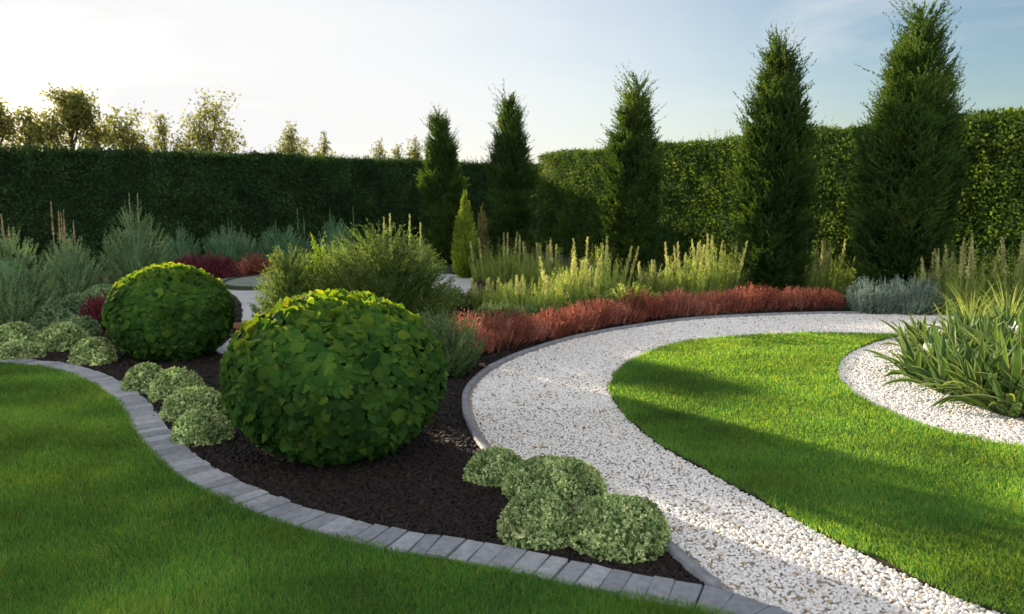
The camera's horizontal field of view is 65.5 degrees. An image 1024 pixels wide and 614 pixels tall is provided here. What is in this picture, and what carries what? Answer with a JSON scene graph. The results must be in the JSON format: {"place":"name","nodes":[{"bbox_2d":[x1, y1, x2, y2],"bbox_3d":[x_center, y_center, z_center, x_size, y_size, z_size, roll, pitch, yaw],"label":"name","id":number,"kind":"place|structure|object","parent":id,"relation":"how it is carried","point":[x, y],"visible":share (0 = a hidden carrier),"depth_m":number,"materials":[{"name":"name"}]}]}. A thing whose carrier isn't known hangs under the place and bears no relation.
{"place":"outdoors","nodes":[
{"label":"outdoors","id":0,"kind":"place"},
{"bbox_2d":[311,131,335,156],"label":"broadleaf tree","id":1,"kind":"object","parent":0,"point":[325,145],"visible":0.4,"depth_m":26.72,"materials":[{"name":"green plant"}]},
{"bbox_2d":[216,272,470,353],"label":"stone path","id":2,"kind":"structure","parent":0,"point":[245,297],"depth_m":13.75,"materials":[{"name":"grey gravel"}]},
{"bbox_2d":[233,323,240,328],"bbox_3d":[-3.494,0.246,10.259,0.295,0.075,0.080,-2,8,-12],"label":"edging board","id":3,"kind":"object","parent":2,"relation":"on","point":[236,325],"visible":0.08,"depth_m":10.21,"materials":[{"name":"brown wood"}]},
{"bbox_2d":[222,273,281,289],"bbox_3d":[-4.756,-0.519,15.672,1.700,0.065,2.700,0,8,0],"label":"stone disc","id":4,"kind":"object","parent":2,"relation":"on","point":[248,282],"visible":0.47,"depth_m":15.21,"materials":[{"name":"grey stone"}]},
{"bbox_2d":[0,360,742,613],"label":"lawn","id":5,"kind":"structure","parent":0,"point":[413,589],"depth_m":3.62,"materials":[{"name":"plant"}]},
{"bbox_2d":[368,137,391,159],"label":"broadleaf tree","id":6,"kind":"object","parent":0,"point":[381,152],"visible":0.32,"depth_m":27.90,"materials":[{"name":"green plant"}]},
{"bbox_2d":[388,143,403,159],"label":"broadleaf tree","id":7,"kind":"object","parent":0,"point":[396,151],"visible":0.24,"depth_m":28.43,"materials":[{"name":"green plant"}]},
{"bbox_2d":[403,135,422,159],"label":"broadleaf tree","id":8,"kind":"object","parent":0,"point":[415,153],"visible":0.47,"depth_m":28.47,"materials":[{"name":"green plant"}]},
{"bbox_2d":[34,247,852,577],"bbox_3d":[-2.000,0.093,11.625,28.000,0.001,31.000,0,8,0],"label":"mulch bed","id":9,"kind":"object","parent":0,"point":[564,259],"depth_m":12.46,"materials":[{"name":"soil"}]},
{"bbox_2d":[0,96,19,149],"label":"broadleaf tree","id":10,"kind":"object","parent":9,"relation":"on","point":[5,119],"visible":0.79,"depth_m":20.39,"materials":[{"name":"green plant"}]},
{"bbox_2d":[2,103,59,149],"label":"broadleaf tree","id":11,"kind":"object","parent":9,"relation":"on","point":[29,128],"visible":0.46,"depth_m":20.35,"materials":[{"name":"green plant"}]},
{"bbox_2d":[36,202,107,299],"bbox_3d":[-7.266,-0.928,13.119,1.112,1.610,1.088,0,8,0],"label":"silver shrub","id":12,"kind":"object","parent":9,"relation":"on","point":[73,272],"visible":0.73,"depth_m":13.02,"materials":[{"name":"green plant"}]},
{"bbox_2d":[18,82,127,151],"bbox_3d":[-11.842,-3.617,21.420,2.697,4.646,2.181,-5,9,-33],"label":"broadleaf tree","id":13,"kind":"object","parent":9,"relation":"on","point":[74,114],"visible":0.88,"depth_m":20.94,"materials":[{"name":"green plant"}]},
{"bbox_2d":[55,292,92,314],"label":"mound plant","id":14,"kind":"object","parent":9,"relation":"on","point":[72,302],"visible":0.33,"depth_m":11.24,"materials":[{"name":"green plant"}]},
{"bbox_2d":[77,293,106,331],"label":"purple bush","id":15,"kind":"object","parent":9,"relation":"on","point":[94,309],"visible":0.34,"depth_m":9.84,"materials":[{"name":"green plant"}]},
{"bbox_2d":[67,336,117,366],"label":"mound plant","id":16,"kind":"object","parent":9,"relation":"on","point":[96,351],"visible":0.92,"depth_m":8.00,"materials":[{"name":"green plant"}]},
{"bbox_2d":[82,283,112,298],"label":"mound plant","id":17,"kind":"object","parent":9,"relation":"on","point":[101,289],"visible":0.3,"depth_m":12.38,"materials":[{"name":"green plant"}]},
{"bbox_2d":[98,272,118,283],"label":"shrub","id":18,"kind":"object","parent":9,"relation":"on","point":[100,279],"visible":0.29,"depth_m":15.01,"materials":[{"name":"green plant"}]},
{"bbox_2d":[90,95,156,152],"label":"broadleaf tree","id":19,"kind":"object","parent":9,"relation":"on","point":[123,133],"visible":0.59,"depth_m":22.44,"materials":[{"name":"green plant"}]},
{"bbox_2d":[96,193,174,284],"bbox_3d":[-6.861,-1.185,14.458,1.432,1.748,1.293,0,8,0],"label":"silver shrub","id":20,"kind":"object","parent":9,"relation":"on","point":[135,252],"visible":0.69,"depth_m":14.31,"materials":[{"name":"green plant"}]},
{"bbox_2d":[146,109,180,151],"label":"broadleaf tree","id":21,"kind":"object","parent":9,"relation":"on","point":[163,131],"visible":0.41,"depth_m":23.78,"materials":[{"name":"green plant"}]},
{"bbox_2d":[147,366,205,402],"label":"mound plant","id":22,"kind":"object","parent":9,"relation":"on","point":[165,383],"visible":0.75,"depth_m":6.59,"materials":[{"name":"green plant"}]},
{"bbox_2d":[161,220,201,262],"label":"bluegreen shrub","id":23,"kind":"object","parent":9,"relation":"on","point":[182,247],"visible":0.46,"depth_m":17.47,"materials":[{"name":"green plant"}]},
{"bbox_2d":[158,385,227,422],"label":"mound plant","id":24,"kind":"object","parent":9,"relation":"on","point":[180,401],"visible":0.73,"depth_m":6.03,"materials":[{"name":"green plant"}]},
{"bbox_2d":[169,406,234,446],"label":"mound plant","id":25,"kind":"object","parent":9,"relation":"on","point":[203,426],"visible":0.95,"depth_m":5.45,"materials":[{"name":"green plant"}]},
{"bbox_2d":[157,88,252,152],"bbox_3d":[-9.131,-4.119,24.052,2.717,4.911,2.446,0,8,0],"label":"broadleaf tree","id":26,"kind":"object","parent":9,"relation":"on","point":[207,140],"visible":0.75,"depth_m":23.62,"materials":[{"name":"green plant"}]},
{"bbox_2d":[173,249,240,278],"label":"purple bush","id":27,"kind":"object","parent":9,"relation":"on","point":[220,269],"visible":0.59,"depth_m":16.27,"materials":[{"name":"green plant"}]},
{"bbox_2d":[201,217,255,263],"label":"bluegreen shrub","id":28,"kind":"object","parent":9,"relation":"on","point":[232,248],"visible":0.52,"depth_m":17.42,"materials":[{"name":"green plant"}]},
{"bbox_2d":[228,252,273,276],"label":"red bush","id":29,"kind":"object","parent":9,"relation":"on","point":[252,266],"visible":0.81,"depth_m":16.64,"materials":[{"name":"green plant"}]},
{"bbox_2d":[0,141,543,269],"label":"clipped hedge","id":30,"kind":"object","parent":9,"relation":"on","point":[254,194],"visible":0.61,"depth_m":19.73,"materials":[{"name":"green plant"}]},
{"bbox_2d":[253,209,315,271],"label":"bluegreen shrub","id":31,"kind":"object","parent":9,"relation":"on","point":[281,243],"visible":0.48,"depth_m":17.64,"materials":[{"name":"green plant"}]},
{"bbox_2d":[267,120,312,155],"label":"broadleaf tree","id":32,"kind":"object","parent":9,"relation":"on","point":[289,146],"visible":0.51,"depth_m":25.96,"materials":[{"name":"green plant"}]},
{"bbox_2d":[313,208,358,262],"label":"bluegreen shrub","id":33,"kind":"object","parent":9,"relation":"on","point":[333,232],"visible":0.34,"depth_m":18.04,"materials":[{"name":"green plant"}]},
{"bbox_2d":[32,301,704,587],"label":"mulch","id":34,"kind":"object","parent":9,"relation":"on","point":[448,430],"visible":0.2,"depth_m":4.81,"materials":[{"name":"brown soil"}]},
{"bbox_2d":[0,321,38,345],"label":"mound plant","id":35,"kind":"object","parent":34,"relation":"on","point":[11,331],"visible":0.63,"depth_m":8.95,"materials":[{"name":"green plant"}]},
{"bbox_2d":[0,339,46,359],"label":"mound plant","id":36,"kind":"object","parent":34,"relation":"on","point":[14,349],"visible":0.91,"depth_m":8.25,"materials":[{"name":"green plant"}]},
{"bbox_2d":[0,214,65,324],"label":"silver shrub","id":37,"kind":"object","parent":34,"relation":"on","point":[19,295],"visible":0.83,"depth_m":10.27,"materials":[{"name":"green plant"}]},
{"bbox_2d":[27,304,75,329],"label":"mound plant","id":38,"kind":"object","parent":34,"relation":"on","point":[45,316],"visible":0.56,"depth_m":10.17,"materials":[{"name":"green plant"}]},
{"bbox_2d":[35,321,87,351],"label":"mound plant","id":39,"kind":"object","parent":34,"relation":"on","point":[59,336],"visible":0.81,"depth_m":8.72,"materials":[{"name":"green plant"}]},
{"bbox_2d":[64,314,102,335],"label":"mound plant","id":40,"kind":"object","parent":34,"relation":"on","point":[88,324],"visible":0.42,"depth_m":9.66,"materials":[{"name":"green plant"}]},
{"bbox_2d":[118,361,162,393],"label":"mound plant","id":41,"kind":"object","parent":34,"relation":"on","point":[139,377],"visible":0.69,"depth_m":6.90,"materials":[{"name":"green plant"}]},
{"bbox_2d":[101,262,236,361],"bbox_3d":[-3.607,0.046,8.396,1.310,1.048,1.341,0,8,0],"label":"ball shrub","id":42,"kind":"object","parent":34,"relation":"on","point":[169,311],"visible":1,"depth_m":7.95,"materials":[{"name":"green plant"}]},
{"bbox_2d":[248,241,326,316],"bbox_3d":[-2.206,-0.034,7.989,0.868,1.280,0.815,-6,10,-36],"label":"juniper","id":43,"kind":"object","parent":34,"relation":"on","point":[288,283],"visible":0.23,"depth_m":7.82,"materials":[{"name":"green plant"}]},
{"bbox_2d":[300,231,340,292],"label":"juniper","id":44,"kind":"object","parent":34,"relation":"on","point":[309,285],"visible":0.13,"depth_m":7.93,"materials":[{"name":"green plant"}]},
{"bbox_2d":[219,288,448,467],"bbox_3d":[-1.166,0.432,5.302,1.496,1.126,1.490,0,8,0],"label":"ball shrub","id":45,"kind":"object","parent":34,"relation":"on","point":[321,378],"visible":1,"depth_m":4.77,"materials":[{"name":"green plant"}]},
{"bbox_2d":[307,213,460,330],"bbox_3d":[-1.351,-0.172,8.047,1.475,1.548,1.434,-6,10,-35],"label":"juniper","id":46,"kind":"object","parent":34,"relation":"on","point":[410,288],"visible":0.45,"depth_m":7.81,"materials":[{"name":"green plant"}]},
{"bbox_2d":[429,286,472,310],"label":"green bush","id":47,"kind":"object","parent":34,"relation":"on","point":[463,302],"visible":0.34,"depth_m":11.76,"materials":[{"name":"green plant"}]},
{"bbox_2d":[416,303,486,378],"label":"dark shrub","id":48,"kind":"object","parent":34,"relation":"on","point":[461,357],"visible":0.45,"depth_m":7.42,"materials":[{"name":"green plant"}]},
{"bbox_2d":[447,307,487,349],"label":"pink grass","id":49,"kind":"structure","parent":34,"relation":"on","point":[469,321],"depth_m":8.44,"materials":[{"name":"plant"}]},
{"bbox_2d":[466,276,512,309],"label":"spiked perennial","id":50,"kind":"object","parent":34,"relation":"on","point":[477,300],"visible":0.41,"depth_m":11.78,"materials":[{"name":"green plant"}]},
{"bbox_2d":[462,445,525,488],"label":"mound plant","id":51,"kind":"object","parent":34,"relation":"on","point":[490,466],"visible":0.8,"depth_m":4.72,"materials":[{"name":"green plant"}]},
{"bbox_2d":[471,300,526,328],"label":"green bush","id":52,"kind":"object","parent":34,"relation":"on","point":[502,305],"visible":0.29,"depth_m":10.12,"materials":[{"name":"green plant"}]},
{"bbox_2d":[482,284,536,307],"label":"green bush","id":53,"kind":"object","parent":34,"relation":"on","point":[493,298],"visible":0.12,"depth_m":11.52,"materials":[{"name":"green plant"}]},
{"bbox_2d":[496,272,573,311],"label":"spiked perennial","id":54,"kind":"object","parent":34,"relation":"on","point":[545,299],"visible":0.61,"depth_m":11.03,"materials":[{"name":"green plant"}]},
{"bbox_2d":[539,255,603,311],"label":"spiked perennial","id":55,"kind":"object","parent":34,"relation":"on","point":[581,282],"visible":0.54,"depth_m":11.48,"materials":[{"name":"green plant"}]},
{"bbox_2d":[563,290,624,321],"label":"green bush","id":56,"kind":"object","parent":34,"relation":"on","point":[590,298],"visible":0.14,"depth_m":10.79,"materials":[{"name":"green plant"}]},
{"bbox_2d":[565,491,672,563],"bbox_3d":[0.516,1.047,3.898,0.542,0.273,0.499,0,8,0],"label":"mound plant","id":57,"kind":"object","parent":34,"relation":"on","point":[622,527],"visible":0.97,"depth_m":3.78,"materials":[{"name":"green plant"}]},
{"bbox_2d":[0,359,791,613],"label":"paver edging","id":58,"kind":"object","parent":9,"relation":"on","point":[183,459],"visible":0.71,"depth_m":3.91,"materials":[{"name":"grey stone"}]},
{"bbox_2d":[393,240,426,260],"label":"bluegreen shrub","id":59,"kind":"object","parent":9,"relation":"on","point":[401,251],"visible":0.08,"depth_m":20.78,"materials":[{"name":"green plant"}]},
{"bbox_2d":[413,105,468,264],"bbox_3d":[-1.733,-3.052,19.810,1.471,4.053,1.469,0,8,0],"label":"conifer","id":60,"kind":"object","parent":9,"relation":"on","point":[441,187],"visible":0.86,"depth_m":19.49,"materials":[{"name":"green plant"}]},
{"bbox_2d":[450,189,479,277],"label":"young cypress","id":61,"kind":"object","parent":9,"relation":"on","point":[464,231],"visible":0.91,"depth_m":16.36,"materials":[{"name":"green plant"}]},
{"bbox_2d":[475,202,489,268],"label":"brown spire","id":62,"kind":"structure","parent":9,"relation":"on","point":[482,232],"depth_m":17.82,"materials":[{"name":"plant"}]},
{"bbox_2d":[468,233,543,282],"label":"spiked perennial","id":63,"kind":"object","parent":9,"relation":"on","point":[494,271],"visible":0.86,"depth_m":15.76,"materials":[{"name":"green plant"}]},
{"bbox_2d":[480,77,539,267],"bbox_3d":[-0.034,-3.009,18.413,1.402,4.391,1.471,0,8,0],"label":"conifer","id":64,"kind":"object","parent":9,"relation":"on","point":[510,175],"visible":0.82,"depth_m":18.10,"materials":[{"name":"green plant"}]},
{"bbox_2d":[496,489,578,550],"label":"mound plant","id":65,"kind":"object","parent":9,"relation":"on","point":[540,521],"visible":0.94,"depth_m":3.87,"materials":[{"name":"green plant"}]},
{"bbox_2d":[516,302,560,320],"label":"green bush","id":66,"kind":"object","parent":9,"relation":"on","point":[528,309],"visible":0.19,"depth_m":10.40,"materials":[{"name":"green plant"}]},
{"bbox_2d":[515,238,571,289],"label":"spiked perennial","id":67,"kind":"object","parent":9,"relation":"on","point":[537,273],"visible":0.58,"depth_m":14.48,"materials":[{"name":"green plant"}]},
{"bbox_2d":[501,454,607,510],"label":"mound plant","id":68,"kind":"object","parent":9,"relation":"on","point":[568,479],"visible":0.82,"depth_m":4.44,"materials":[{"name":"green plant"}]},
{"bbox_2d":[565,237,638,297],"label":"spiked perennial","id":69,"kind":"object","parent":9,"relation":"on","point":[606,284],"visible":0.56,"depth_m":12.14,"materials":[{"name":"green plant"}]},
{"bbox_2d":[596,64,672,282],"bbox_3d":[2.340,-2.523,15.406,1.430,4.309,1.519,0,8,0],"label":"conifer","id":70,"kind":"object","parent":9,"relation":"on","point":[632,176],"visible":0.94,"depth_m":15.12,"materials":[{"name":"green plant"}]},
{"bbox_2d":[609,281,660,317],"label":"green bush","id":71,"kind":"object","parent":9,"relation":"on","point":[628,288],"visible":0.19,"depth_m":11.22,"materials":[{"name":"green plant"}]},
{"bbox_2d":[455,282,846,353],"bbox_3d":[1.899,-0.019,10.560,6.843,0.483,1.584,-5,10,-33],"label":"red hedge","id":72,"kind":"object","parent":9,"relation":"on","point":[581,315],"visible":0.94,"depth_m":10.55,"materials":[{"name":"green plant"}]},
{"bbox_2d":[633,256,676,297],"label":"spiked perennial","id":73,"kind":"object","parent":9,"relation":"on","point":[655,283],"visible":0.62,"depth_m":12.95,"materials":[{"name":"green plant"}]},
{"bbox_2d":[662,241,715,298],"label":"spiked perennial","id":74,"kind":"object","parent":9,"relation":"on","point":[684,281],"visible":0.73,"depth_m":12.85,"materials":[{"name":"green plant"}]},
{"bbox_2d":[687,233,747,296],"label":"spiked perennial","id":75,"kind":"object","parent":9,"relation":"on","point":[724,283],"visible":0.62,"depth_m":13.06,"materials":[{"name":"green plant"}]},
{"bbox_2d":[721,242,759,296],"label":"spiked perennial","id":76,"kind":"object","parent":9,"relation":"on","point":[746,273],"visible":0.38,"depth_m":13.27,"materials":[{"name":"green plant"}]},
{"bbox_2d":[725,21,828,294],"bbox_3d":[4.311,-2.343,13.056,1.663,4.623,1.692,0,8,0],"label":"conifer","id":77,"kind":"object","parent":9,"relation":"on","point":[776,173],"visible":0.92,"depth_m":12.76,"materials":[{"name":"green plant"}]},
{"bbox_2d":[534,105,1023,302],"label":"clipped hedge","id":78,"kind":"object","parent":9,"relation":"on","point":[697,204],"visible":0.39,"depth_m":17.18,"materials":[{"name":"green plant"}]},
{"bbox_2d":[780,249,825,294],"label":"spiked perennial","id":79,"kind":"object","parent":9,"relation":"on","point":[810,281],"visible":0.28,"depth_m":13.06,"materials":[{"name":"green plant"}]},
{"bbox_2d":[814,239,856,296],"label":"spiked perennial","id":80,"kind":"object","parent":9,"relation":"on","point":[831,283],"visible":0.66,"depth_m":13.26,"materials":[{"name":"green plant"}]},
{"bbox_2d":[844,276,906,314],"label":"lavender","id":81,"kind":"object","parent":9,"relation":"on","point":[866,299],"visible":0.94,"depth_m":11.41,"materials":[{"name":"grey plant"}]},
{"bbox_2d":[840,0,980,291],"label":"conifer","id":82,"kind":"object","parent":9,"relation":"on","point":[908,183],"visible":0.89,"depth_m":11.92,"materials":[{"name":"green plant"}]},
{"bbox_2d":[880,273,944,314],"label":"lavender","id":83,"kind":"object","parent":9,"relation":"on","point":[912,299],"visible":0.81,"depth_m":11.28,"materials":[{"name":"grey plant"}]},
{"bbox_2d":[914,248,957,311],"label":"spiked perennial","id":84,"kind":"object","parent":9,"relation":"on","point":[922,272],"visible":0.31,"depth_m":11.53,"materials":[{"name":"green plant"}]},
{"bbox_2d":[934,237,999,315],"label":"spiked perennial","id":85,"kind":"object","parent":9,"relation":"on","point":[967,288],"visible":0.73,"depth_m":11.16,"materials":[{"name":"green plant"}]},
{"bbox_2d":[963,231,1023,316],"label":"spiked perennial","id":86,"kind":"object","parent":9,"relation":"on","point":[990,293],"visible":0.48,"depth_m":11.07,"materials":[{"name":"green plant"}]},
{"bbox_2d":[0,0,1023,163],"label":"sky","id":87,"kind":"structure","parent":0,"point":[359,73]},
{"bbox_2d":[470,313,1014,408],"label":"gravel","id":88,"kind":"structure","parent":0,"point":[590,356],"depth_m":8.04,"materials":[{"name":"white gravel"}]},
{"bbox_2d":[879,311,952,352],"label":"strap plant","id":89,"kind":"object","parent":88,"relation":"on","point":[910,331],"visible":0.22,"depth_m":8.17,"materials":[{"name":"green plant"}]},
{"bbox_2d":[863,322,973,384],"bbox_3d":[3.790,0.412,7.359,0.900,0.528,0.884,0,8,0],"label":"strap plant","id":90,"kind":"object","parent":88,"relation":"on","point":[909,357],"visible":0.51,"depth_m":7.34,"materials":[{"name":"green plant"}]},
{"bbox_2d":[881,320,995,394],"bbox_3d":[3.705,0.446,6.844,1.022,0.601,0.854,2,8,12],"label":"strap plant","id":91,"kind":"object","parent":88,"relation":"on","point":[936,370],"visible":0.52,"depth_m":6.85,"materials":[{"name":"green plant"}]},
{"bbox_2d":[898,297,1015,353],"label":"strap plant","id":92,"kind":"object","parent":88,"relation":"on","point":[956,322],"visible":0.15,"depth_m":7.92,"materials":[{"name":"green plant"}]},
{"bbox_2d":[909,328,1023,416],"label":"strap plant","id":93,"kind":"object","parent":88,"relation":"on","point":[964,371],"visible":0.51,"depth_m":6.31,"materials":[{"name":"green plant"}]},
{"bbox_2d":[916,302,1021,358],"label":"strap plant","id":94,"kind":"object","parent":88,"relation":"on","point":[986,327],"visible":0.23,"depth_m":7.42,"materials":[{"name":"green plant"}]},
{"bbox_2d":[923,281,1018,319],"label":"arching grass","id":95,"kind":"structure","parent":88,"relation":"on","point":[964,307],"depth_m":9.72,"materials":[{"name":"green plant"}]},
{"bbox_2d":[927,295,1015,340],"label":"strap plant","id":96,"kind":"object","parent":88,"relation":"on","point":[962,317],"visible":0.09,"depth_m":8.80,"materials":[{"name":"green plant"}]},
{"bbox_2d":[943,302,1023,334],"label":"strap plant","id":97,"kind":"object","parent":88,"relation":"on","point":[1007,317],"visible":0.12,"depth_m":8.64,"materials":[{"name":"green plant"}]},
{"bbox_2d":[958,308,1023,364],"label":"strap plant","id":98,"kind":"object","parent":88,"relation":"on","point":[991,340],"visible":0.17,"depth_m":7.16,"materials":[{"name":"green plant"}]},
{"bbox_2d":[997,236,1023,320],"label":"spiked perennial","id":99,"kind":"object","parent":88,"relation":"on","point":[1019,289],"visible":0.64,"depth_m":10.75,"materials":[{"name":"green plant"}]},
{"bbox_2d":[468,317,1023,613],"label":"gravel path","id":100,"kind":"structure","parent":0,"point":[724,587],"depth_m":4.32,"materials":[{"name":"white gravel"}]},
{"bbox_2d":[462,311,945,588],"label":"kerb","id":101,"kind":"structure","parent":100,"relation":"on","point":[693,567],"depth_m":7.62,"materials":[{"name":"stone"}]},
{"bbox_2d":[922,331,1023,417],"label":"strap plant","id":102,"kind":"object","parent":100,"relation":"on","point":[1015,396],"visible":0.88,"depth_m":6.13,"materials":[{"name":"green plant"}]},
{"bbox_2d":[945,270,1023,323],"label":"arching grass","id":103,"kind":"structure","parent":100,"relation":"on","point":[1012,311],"depth_m":9.47,"materials":[{"name":"green plant"}]},
{"bbox_2d":[957,347,1023,410],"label":"strap plant","id":104,"kind":"object","parent":100,"relation":"on","point":[1003,384],"visible":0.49,"depth_m":5.98,"materials":[{"name":"green plant"}]},
{"bbox_2d":[606,330,1023,613],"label":"lawn","id":105,"kind":"structure","parent":0,"point":[885,563],"depth_m":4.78,"materials":[{"name":"plant"}]}
]}

